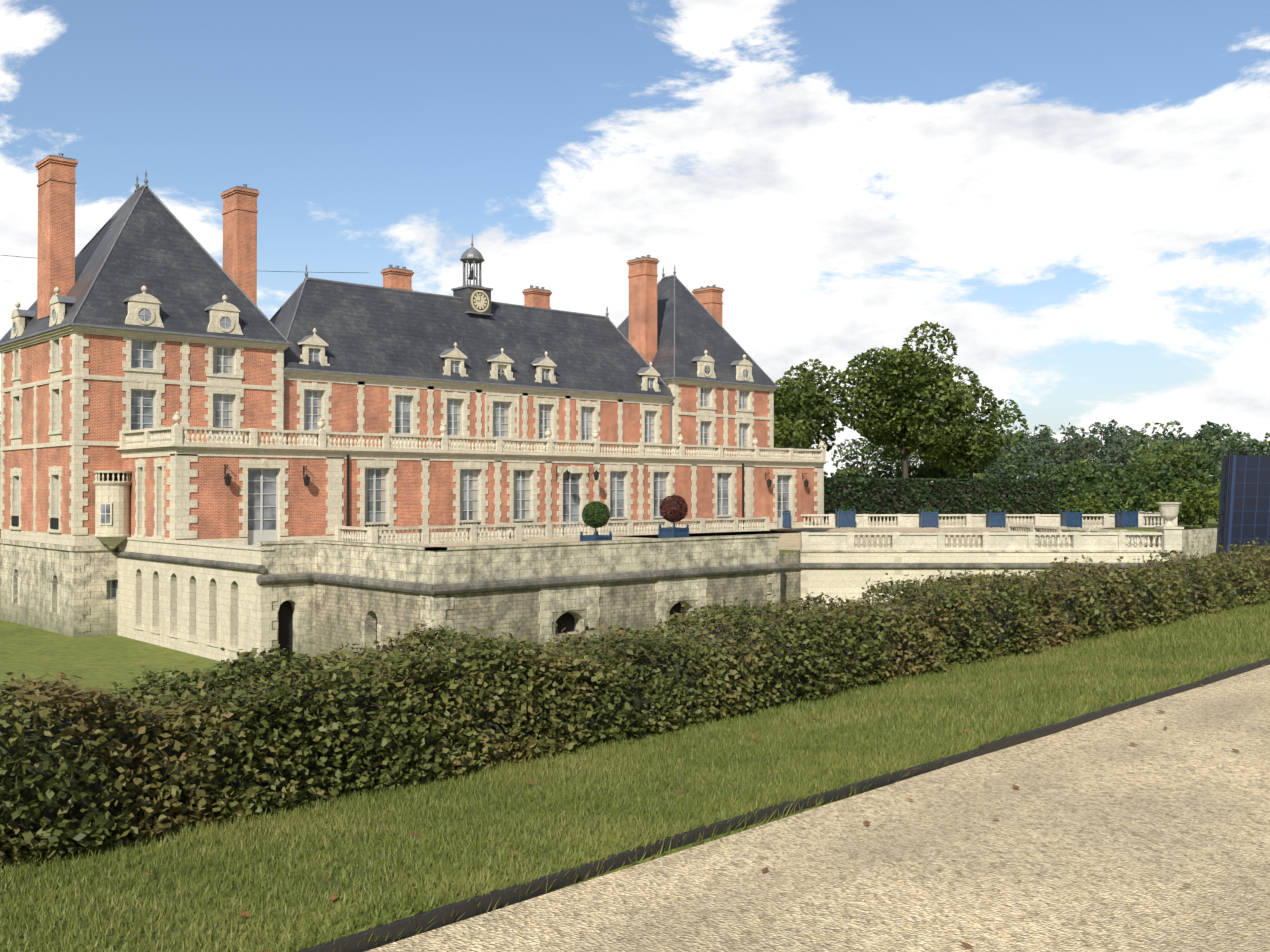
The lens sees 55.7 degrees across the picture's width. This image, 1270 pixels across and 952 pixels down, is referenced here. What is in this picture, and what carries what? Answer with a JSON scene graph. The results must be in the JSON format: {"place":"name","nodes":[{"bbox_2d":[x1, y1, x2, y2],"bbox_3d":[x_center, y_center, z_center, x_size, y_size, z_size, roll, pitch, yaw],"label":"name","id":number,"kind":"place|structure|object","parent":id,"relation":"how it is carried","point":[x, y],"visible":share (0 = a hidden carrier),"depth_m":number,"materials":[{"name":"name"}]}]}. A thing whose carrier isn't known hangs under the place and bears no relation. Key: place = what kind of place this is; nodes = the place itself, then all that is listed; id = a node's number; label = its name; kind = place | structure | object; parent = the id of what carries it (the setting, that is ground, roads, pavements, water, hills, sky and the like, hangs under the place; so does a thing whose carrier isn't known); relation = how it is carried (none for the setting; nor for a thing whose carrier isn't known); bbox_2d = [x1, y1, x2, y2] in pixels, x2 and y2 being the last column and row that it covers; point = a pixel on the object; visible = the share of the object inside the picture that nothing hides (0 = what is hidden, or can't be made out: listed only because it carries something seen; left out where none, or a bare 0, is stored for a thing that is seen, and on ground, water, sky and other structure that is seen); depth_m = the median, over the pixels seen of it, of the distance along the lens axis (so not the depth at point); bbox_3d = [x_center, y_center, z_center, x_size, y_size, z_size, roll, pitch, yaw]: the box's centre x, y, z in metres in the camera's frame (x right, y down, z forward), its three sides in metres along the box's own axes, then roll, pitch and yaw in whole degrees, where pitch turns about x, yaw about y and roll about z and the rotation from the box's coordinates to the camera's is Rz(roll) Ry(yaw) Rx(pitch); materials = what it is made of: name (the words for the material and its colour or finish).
{"place":"outdoors","nodes":[
{"label":"outdoors","id":0,"kind":"place"},
{"bbox_2d":[0,482,1269,951],"bbox_3d":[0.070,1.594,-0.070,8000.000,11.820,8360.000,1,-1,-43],"label":"ground","id":1,"kind":"structure","parent":0,"point":[88,662],"depth_m":6.53,"materials":[{"name":"green plant"}]},
{"bbox_2d":[0,153,292,637],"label":"corner pavilion","id":2,"kind":"structure","parent":1,"relation":"on","point":[143,311],"depth_m":63.76,"materials":[{"name":"red brick"}]},
{"bbox_2d":[3,255,360,272],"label":"overhead cable","id":3,"kind":"object","parent":2,"relation":"attached to","point":[270,271],"visible":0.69,"depth_m":76.42,"materials":[{"name":"black metal"}]},
{"bbox_2d":[0,537,1269,866],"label":"hedge","id":4,"kind":"object","parent":1,"relation":"on","point":[96,705],"depth_m":8.13,"materials":[{"name":"green plant"}]},
{"bbox_2d":[114,518,1216,663],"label":"retaining wall","id":5,"kind":"structure","parent":1,"relation":"on","point":[209,600],"depth_m":50.97,"materials":[{"name":"stone"}]},
{"bbox_2d":[93,412,828,548],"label":"terraced ground-floor wing","id":6,"kind":"structure","parent":5,"relation":"on","point":[174,485],"depth_m":64.67,"materials":[{"name":"red brick"}]},
{"bbox_2d":[270,234,674,454],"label":"main building wing","id":7,"kind":"structure","parent":5,"relation":"on","point":[395,354],"depth_m":76.72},
{"bbox_2d":[471,290,488,312],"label":"clock","id":8,"kind":"object","parent":7,"relation":"attached to","point":[482,305],"visible":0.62,"depth_m":79.55,"materials":[{"name":"beige"}]},
{"bbox_2d":[335,511,1183,549],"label":"terrace balustrades","id":9,"kind":"object","parent":5,"relation":"on","point":[1012,538],"visible":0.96,"depth_m":61.72,"materials":[{"name":"stone"}]},
{"bbox_2d":[1156,502,1181,526],"bbox_3d":[27.431,1.971,61.735,1.200,1.240,1.200,1,-1,-43],"label":"stone urn","id":10,"kind":"object","parent":9,"relation":"on","point":[1169,511],"visible":1,"depth_m":61.41,"materials":[{"name":"beige stone"}]},
{"bbox_2d":[580,509,1137,540],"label":"planter boxes","id":11,"kind":"object","parent":5,"relation":"on","point":[1123,519],"visible":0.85,"depth_m":86.04,"materials":[{"name":"blue wood"}]},
{"bbox_2d":[582,495,1133,527],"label":"topiary trees","id":12,"kind":"object","parent":11,"relation":"on","point":[673,508],"visible":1,"depth_m":56.09,"materials":[{"name":"green plant"}]},
{"bbox_2d":[617,255,779,456],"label":"corner pavilion","id":13,"kind":"structure","parent":1,"relation":"on","point":[718,381],"depth_m":91.74,"materials":[{"name":"red brick"}]},
{"bbox_2d":[143,617,1266,951],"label":"fallen leaves","id":14,"kind":"object","parent":1,"relation":"on","point":[333,897],"visible":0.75,"depth_m":6.14,"materials":[{"name":"brown plant"}]},
{"bbox_2d":[1216,450,1269,557],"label":"solar panel","id":15,"kind":"object","parent":1,"relation":"on","point":[1244,509],"visible":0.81,"depth_m":68.23,"materials":[{"name":"blue"}]},
{"bbox_2d":[0,0,1269,481],"label":"sky","id":16,"kind":"structure","parent":0,"point":[1077,192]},
{"bbox_2d":[297,658,1269,951],"bbox_3d":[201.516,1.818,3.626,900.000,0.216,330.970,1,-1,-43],"label":"gravel path","id":17,"kind":"structure","parent":0,"point":[1101,834],"depth_m":5.50,"materials":[{"name":"beige gravel"}]}
]}

